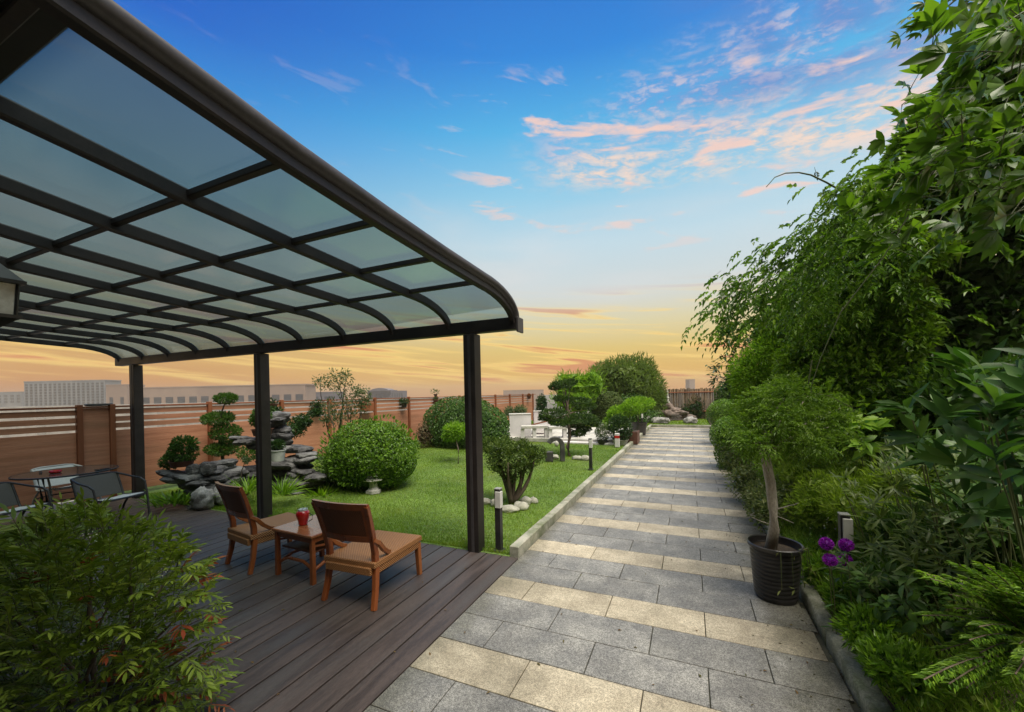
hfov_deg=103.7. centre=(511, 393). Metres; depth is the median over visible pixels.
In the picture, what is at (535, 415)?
wall
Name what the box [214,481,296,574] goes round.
lounge chair
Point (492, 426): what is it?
dome hedge
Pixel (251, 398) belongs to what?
window
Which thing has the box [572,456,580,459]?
stone
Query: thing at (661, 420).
boulder
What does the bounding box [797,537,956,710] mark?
edge shrub
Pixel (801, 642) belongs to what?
leaf litter
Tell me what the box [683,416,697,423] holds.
boulder
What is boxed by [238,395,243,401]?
window
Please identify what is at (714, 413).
clipped ball
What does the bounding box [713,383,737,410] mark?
clipped ball
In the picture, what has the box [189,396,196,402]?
window
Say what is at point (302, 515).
candle jar
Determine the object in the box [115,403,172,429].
building
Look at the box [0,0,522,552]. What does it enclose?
canopy
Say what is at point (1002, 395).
glossy shrub
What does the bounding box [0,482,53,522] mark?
patio chair
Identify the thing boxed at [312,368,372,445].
crape tree
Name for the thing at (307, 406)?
building
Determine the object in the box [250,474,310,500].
spider plant
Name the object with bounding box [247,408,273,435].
potted plant
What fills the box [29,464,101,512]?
patio chair
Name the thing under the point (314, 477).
scholar rock
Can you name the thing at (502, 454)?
stemmed shrub
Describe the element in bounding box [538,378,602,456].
pine tree
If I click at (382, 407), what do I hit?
building
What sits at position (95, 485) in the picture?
patio chair
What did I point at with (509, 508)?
stone
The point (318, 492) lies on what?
grass clump
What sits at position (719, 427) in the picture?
clipped ball
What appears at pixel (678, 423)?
lawn grass
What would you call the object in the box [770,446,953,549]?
meadow shrub
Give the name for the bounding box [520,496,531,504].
stone
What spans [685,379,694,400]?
distant block
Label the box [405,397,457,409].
building
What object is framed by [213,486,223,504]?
boulder
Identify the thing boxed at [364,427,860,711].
path
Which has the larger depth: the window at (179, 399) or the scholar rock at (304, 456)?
the window at (179, 399)
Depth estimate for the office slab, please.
320.00 m
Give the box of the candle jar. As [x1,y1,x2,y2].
[296,506,312,525]
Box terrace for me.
[509,427,622,441]
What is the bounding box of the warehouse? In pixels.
[368,388,396,397]
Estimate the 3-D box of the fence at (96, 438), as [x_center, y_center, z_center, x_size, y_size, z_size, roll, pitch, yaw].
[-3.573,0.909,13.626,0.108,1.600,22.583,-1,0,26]
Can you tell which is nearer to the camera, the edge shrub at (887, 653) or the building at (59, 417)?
the edge shrub at (887, 653)
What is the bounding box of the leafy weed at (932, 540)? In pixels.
[821,435,1023,657]
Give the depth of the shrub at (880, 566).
2.44 m
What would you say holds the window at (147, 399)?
in the office building at (205, 394)
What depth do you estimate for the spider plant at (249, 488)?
6.25 m
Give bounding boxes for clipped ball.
[705,398,737,425]
[709,415,760,469]
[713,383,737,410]
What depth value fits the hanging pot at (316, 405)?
10.34 m
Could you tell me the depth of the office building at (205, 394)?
260.00 m
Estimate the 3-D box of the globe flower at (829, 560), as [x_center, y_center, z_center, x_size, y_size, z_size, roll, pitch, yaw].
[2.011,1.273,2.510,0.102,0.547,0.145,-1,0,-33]
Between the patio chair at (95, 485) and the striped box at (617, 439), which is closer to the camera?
the patio chair at (95, 485)
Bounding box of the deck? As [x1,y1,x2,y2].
[0,495,517,711]
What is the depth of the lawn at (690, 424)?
19.67 m
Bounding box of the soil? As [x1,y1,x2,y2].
[709,418,1023,711]
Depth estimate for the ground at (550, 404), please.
652.54 m
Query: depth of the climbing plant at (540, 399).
17.41 m
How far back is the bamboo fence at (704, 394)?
22.42 m
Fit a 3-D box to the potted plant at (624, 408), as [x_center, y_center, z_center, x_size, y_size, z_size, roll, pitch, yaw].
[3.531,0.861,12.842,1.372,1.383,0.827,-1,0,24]
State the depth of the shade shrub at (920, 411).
3.82 m
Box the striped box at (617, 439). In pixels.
[615,433,619,446]
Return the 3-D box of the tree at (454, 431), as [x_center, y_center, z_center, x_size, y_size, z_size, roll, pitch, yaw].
[-1.382,1.161,9.893,0.740,1.040,0.691,-1,0,24]
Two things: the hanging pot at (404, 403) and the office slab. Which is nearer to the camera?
the hanging pot at (404, 403)
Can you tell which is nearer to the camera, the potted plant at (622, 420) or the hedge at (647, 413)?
the potted plant at (622, 420)
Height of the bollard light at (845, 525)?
0.612 m
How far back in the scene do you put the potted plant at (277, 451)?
6.84 m
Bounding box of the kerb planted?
[710,426,892,711]
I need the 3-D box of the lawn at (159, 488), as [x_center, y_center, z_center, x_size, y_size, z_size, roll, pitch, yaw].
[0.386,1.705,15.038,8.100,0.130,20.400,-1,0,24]
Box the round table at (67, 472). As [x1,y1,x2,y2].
[8,465,118,511]
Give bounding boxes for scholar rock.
[155,458,248,509]
[229,411,317,489]
[279,468,327,495]
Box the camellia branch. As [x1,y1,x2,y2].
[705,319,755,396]
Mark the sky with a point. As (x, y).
(601, 161)
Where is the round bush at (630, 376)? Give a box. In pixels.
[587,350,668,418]
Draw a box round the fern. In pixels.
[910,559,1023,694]
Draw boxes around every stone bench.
[521,425,547,437]
[548,426,581,437]
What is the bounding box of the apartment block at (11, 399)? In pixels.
[0,392,24,406]
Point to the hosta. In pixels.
(872, 422)
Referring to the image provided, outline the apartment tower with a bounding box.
[23,380,121,406]
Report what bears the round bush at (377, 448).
on the lawn at (159, 488)
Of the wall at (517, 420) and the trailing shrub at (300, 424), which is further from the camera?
the wall at (517, 420)
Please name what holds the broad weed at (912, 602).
on the soil
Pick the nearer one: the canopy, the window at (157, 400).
the canopy
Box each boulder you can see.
[189,486,215,510]
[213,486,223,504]
[649,417,669,423]
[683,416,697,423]
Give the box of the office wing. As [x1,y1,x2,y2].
[105,384,144,404]
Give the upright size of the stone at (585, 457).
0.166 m
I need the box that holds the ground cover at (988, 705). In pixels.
[750,454,1023,711]
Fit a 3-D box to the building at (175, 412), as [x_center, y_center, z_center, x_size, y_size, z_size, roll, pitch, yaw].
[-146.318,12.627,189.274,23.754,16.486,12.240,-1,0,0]
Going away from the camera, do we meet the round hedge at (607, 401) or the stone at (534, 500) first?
the stone at (534, 500)
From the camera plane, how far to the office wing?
250.00 m
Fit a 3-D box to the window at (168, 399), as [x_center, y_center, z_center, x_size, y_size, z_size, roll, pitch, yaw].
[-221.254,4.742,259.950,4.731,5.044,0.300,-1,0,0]
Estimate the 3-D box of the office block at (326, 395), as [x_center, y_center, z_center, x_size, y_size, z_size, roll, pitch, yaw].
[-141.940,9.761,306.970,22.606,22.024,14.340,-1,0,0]
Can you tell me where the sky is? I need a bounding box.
[0,0,1018,398]
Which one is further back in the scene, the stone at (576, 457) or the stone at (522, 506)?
the stone at (576, 457)
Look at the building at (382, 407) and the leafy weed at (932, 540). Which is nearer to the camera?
the leafy weed at (932, 540)
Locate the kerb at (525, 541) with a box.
[510,424,651,558]
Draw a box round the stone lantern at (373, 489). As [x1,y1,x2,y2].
[363,473,382,494]
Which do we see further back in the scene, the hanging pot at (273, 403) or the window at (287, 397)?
the window at (287, 397)
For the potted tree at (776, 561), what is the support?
on the path
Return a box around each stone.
[484,498,490,504]
[502,505,519,512]
[513,501,528,510]
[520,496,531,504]
[531,496,538,503]
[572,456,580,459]
[581,455,588,460]
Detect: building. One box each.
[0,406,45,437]
[46,404,122,434]
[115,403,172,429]
[143,384,315,403]
[165,402,224,426]
[225,402,284,421]
[284,400,344,417]
[344,399,404,413]
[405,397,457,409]
[486,396,516,403]
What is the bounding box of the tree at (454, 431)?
[440,420,464,462]
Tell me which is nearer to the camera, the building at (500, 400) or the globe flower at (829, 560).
the globe flower at (829, 560)
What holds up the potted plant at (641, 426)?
on the lawn at (159, 488)
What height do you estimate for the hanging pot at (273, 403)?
0.332 m
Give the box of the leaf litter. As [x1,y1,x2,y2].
[714,524,859,709]
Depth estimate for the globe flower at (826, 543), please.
2.54 m
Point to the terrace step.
(586, 443)
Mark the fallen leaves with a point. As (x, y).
(464, 632)
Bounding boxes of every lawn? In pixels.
[117,420,623,556]
[668,419,708,424]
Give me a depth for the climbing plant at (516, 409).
16.41 m
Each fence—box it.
[0,394,535,510]
[665,388,725,418]
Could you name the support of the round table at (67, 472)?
on the deck
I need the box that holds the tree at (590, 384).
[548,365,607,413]
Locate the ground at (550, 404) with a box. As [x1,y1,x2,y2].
[481,393,713,417]
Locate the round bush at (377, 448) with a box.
[314,413,420,489]
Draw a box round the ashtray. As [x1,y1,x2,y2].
[48,470,61,473]
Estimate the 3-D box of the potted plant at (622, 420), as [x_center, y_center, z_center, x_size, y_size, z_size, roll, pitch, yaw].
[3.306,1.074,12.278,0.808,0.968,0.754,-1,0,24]
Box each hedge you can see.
[423,395,509,448]
[561,392,665,421]
[592,391,622,421]
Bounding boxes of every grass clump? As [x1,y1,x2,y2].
[133,488,195,508]
[301,482,344,497]
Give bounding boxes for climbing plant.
[503,404,527,417]
[535,393,547,410]
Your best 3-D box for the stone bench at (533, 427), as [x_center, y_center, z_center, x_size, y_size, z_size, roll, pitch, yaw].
[0.765,1.298,13.800,0.924,0.412,0.420,-1,0,0]
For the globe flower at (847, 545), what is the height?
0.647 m
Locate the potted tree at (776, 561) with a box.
[719,371,869,605]
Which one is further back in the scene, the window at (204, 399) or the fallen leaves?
the window at (204, 399)
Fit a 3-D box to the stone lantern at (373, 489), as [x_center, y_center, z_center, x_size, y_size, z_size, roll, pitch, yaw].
[-2.358,1.505,6.847,0.370,0.365,0.320,-1,0,24]
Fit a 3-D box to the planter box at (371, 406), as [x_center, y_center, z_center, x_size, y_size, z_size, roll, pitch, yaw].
[-4.292,0.391,11.913,0.240,0.247,0.400,-1,0,26]
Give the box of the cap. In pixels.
[84,403,112,405]
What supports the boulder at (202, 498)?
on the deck
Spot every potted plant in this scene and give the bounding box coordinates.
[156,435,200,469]
[230,455,252,495]
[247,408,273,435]
[271,439,285,461]
[594,422,609,444]
[603,399,643,443]
[608,413,633,444]
[621,395,655,434]
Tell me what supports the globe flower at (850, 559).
on the soil
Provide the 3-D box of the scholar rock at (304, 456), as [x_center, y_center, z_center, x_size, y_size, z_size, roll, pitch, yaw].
[-4.310,1.116,7.487,1.625,1.570,0.833,-1,0,-1]
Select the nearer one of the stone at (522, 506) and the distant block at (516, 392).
the stone at (522, 506)
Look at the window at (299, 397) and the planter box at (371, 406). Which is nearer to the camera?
the planter box at (371, 406)
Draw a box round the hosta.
[807,405,893,468]
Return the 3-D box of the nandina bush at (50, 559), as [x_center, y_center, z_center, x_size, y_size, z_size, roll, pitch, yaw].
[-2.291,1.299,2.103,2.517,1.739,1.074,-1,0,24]
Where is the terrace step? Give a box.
[552,441,613,444]
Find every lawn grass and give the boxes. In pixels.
[531,418,709,427]
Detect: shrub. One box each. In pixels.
[270,405,323,438]
[314,442,347,487]
[416,421,431,446]
[482,434,548,504]
[681,396,706,418]
[718,443,801,532]
[724,331,798,432]
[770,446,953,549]
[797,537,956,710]
[832,345,1023,511]
[852,498,1023,614]
[866,335,1023,684]
[891,394,1023,606]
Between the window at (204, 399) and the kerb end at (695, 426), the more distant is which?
the window at (204, 399)
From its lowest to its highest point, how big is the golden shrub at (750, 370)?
1.910 m
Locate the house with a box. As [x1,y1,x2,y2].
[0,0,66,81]
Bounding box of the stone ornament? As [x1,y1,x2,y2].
[545,436,564,461]
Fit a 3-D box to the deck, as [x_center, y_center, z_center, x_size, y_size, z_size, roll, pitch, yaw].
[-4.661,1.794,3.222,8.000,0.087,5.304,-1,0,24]
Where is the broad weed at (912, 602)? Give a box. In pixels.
[834,553,976,684]
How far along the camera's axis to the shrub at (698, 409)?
22.25 m
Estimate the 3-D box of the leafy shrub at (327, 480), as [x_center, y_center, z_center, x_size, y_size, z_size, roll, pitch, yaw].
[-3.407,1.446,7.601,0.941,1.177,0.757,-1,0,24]
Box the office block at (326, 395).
[316,392,342,399]
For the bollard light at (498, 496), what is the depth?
4.20 m
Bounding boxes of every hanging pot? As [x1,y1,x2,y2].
[270,397,277,406]
[308,399,325,409]
[399,397,409,407]
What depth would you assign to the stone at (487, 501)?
5.98 m
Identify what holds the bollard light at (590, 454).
on the lawn at (159, 488)
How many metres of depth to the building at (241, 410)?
177.20 m
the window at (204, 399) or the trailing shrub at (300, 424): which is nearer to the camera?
the trailing shrub at (300, 424)
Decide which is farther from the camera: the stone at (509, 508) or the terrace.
the terrace
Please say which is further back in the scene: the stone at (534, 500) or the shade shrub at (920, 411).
the stone at (534, 500)
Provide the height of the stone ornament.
0.585 m
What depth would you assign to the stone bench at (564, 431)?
13.43 m
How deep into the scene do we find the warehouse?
330.00 m
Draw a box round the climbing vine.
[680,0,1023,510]
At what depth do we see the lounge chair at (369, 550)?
3.20 m
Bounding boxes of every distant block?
[503,389,543,406]
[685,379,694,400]
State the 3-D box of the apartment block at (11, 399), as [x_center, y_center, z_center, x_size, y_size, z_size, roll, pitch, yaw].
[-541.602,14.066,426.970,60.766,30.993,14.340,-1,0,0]
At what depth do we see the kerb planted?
2.34 m
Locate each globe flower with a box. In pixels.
[818,537,843,630]
[822,553,847,633]
[838,538,859,607]
[838,554,853,583]
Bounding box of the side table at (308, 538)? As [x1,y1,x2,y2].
[272,514,343,585]
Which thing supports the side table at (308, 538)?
on the deck
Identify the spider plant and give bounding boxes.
[216,474,272,496]
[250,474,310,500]
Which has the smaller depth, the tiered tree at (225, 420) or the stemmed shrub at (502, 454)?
the stemmed shrub at (502, 454)
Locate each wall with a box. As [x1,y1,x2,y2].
[509,413,530,435]
[533,410,549,431]
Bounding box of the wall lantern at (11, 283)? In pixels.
[0,263,26,326]
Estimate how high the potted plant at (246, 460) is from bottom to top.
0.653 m
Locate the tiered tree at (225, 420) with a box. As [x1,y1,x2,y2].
[199,391,255,461]
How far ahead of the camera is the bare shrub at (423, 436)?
12.52 m
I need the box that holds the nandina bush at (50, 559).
[0,486,243,711]
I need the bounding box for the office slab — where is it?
[391,391,406,397]
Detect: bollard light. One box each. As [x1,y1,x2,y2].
[493,487,505,552]
[588,438,593,469]
[837,512,853,570]
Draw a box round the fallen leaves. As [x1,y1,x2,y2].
[170,460,807,711]
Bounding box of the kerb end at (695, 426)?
[651,425,711,427]
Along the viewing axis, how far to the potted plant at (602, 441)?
12.44 m
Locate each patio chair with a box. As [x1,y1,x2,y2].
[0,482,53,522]
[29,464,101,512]
[70,471,150,536]
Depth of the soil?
2.02 m
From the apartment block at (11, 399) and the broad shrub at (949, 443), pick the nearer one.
the broad shrub at (949, 443)
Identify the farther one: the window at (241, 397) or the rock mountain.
the window at (241, 397)
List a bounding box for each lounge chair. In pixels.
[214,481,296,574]
[311,499,421,610]
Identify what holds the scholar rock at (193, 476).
on the lawn at (159, 488)
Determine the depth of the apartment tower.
330.00 m
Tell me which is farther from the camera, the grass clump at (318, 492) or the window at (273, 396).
the window at (273, 396)
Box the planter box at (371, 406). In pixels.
[360,402,373,410]
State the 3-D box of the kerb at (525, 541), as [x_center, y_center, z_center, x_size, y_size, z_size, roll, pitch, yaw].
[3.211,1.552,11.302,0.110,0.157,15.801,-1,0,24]
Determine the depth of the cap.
6.76 m
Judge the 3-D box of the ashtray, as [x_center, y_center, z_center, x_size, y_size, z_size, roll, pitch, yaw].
[-6.225,1.064,5.487,0.128,0.034,0.128,-1,0,24]
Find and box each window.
[143,397,149,403]
[154,397,160,403]
[166,397,172,402]
[177,397,184,402]
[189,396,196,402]
[201,396,208,402]
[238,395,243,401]
[248,395,254,401]
[272,395,279,400]
[284,394,290,400]
[296,394,302,400]

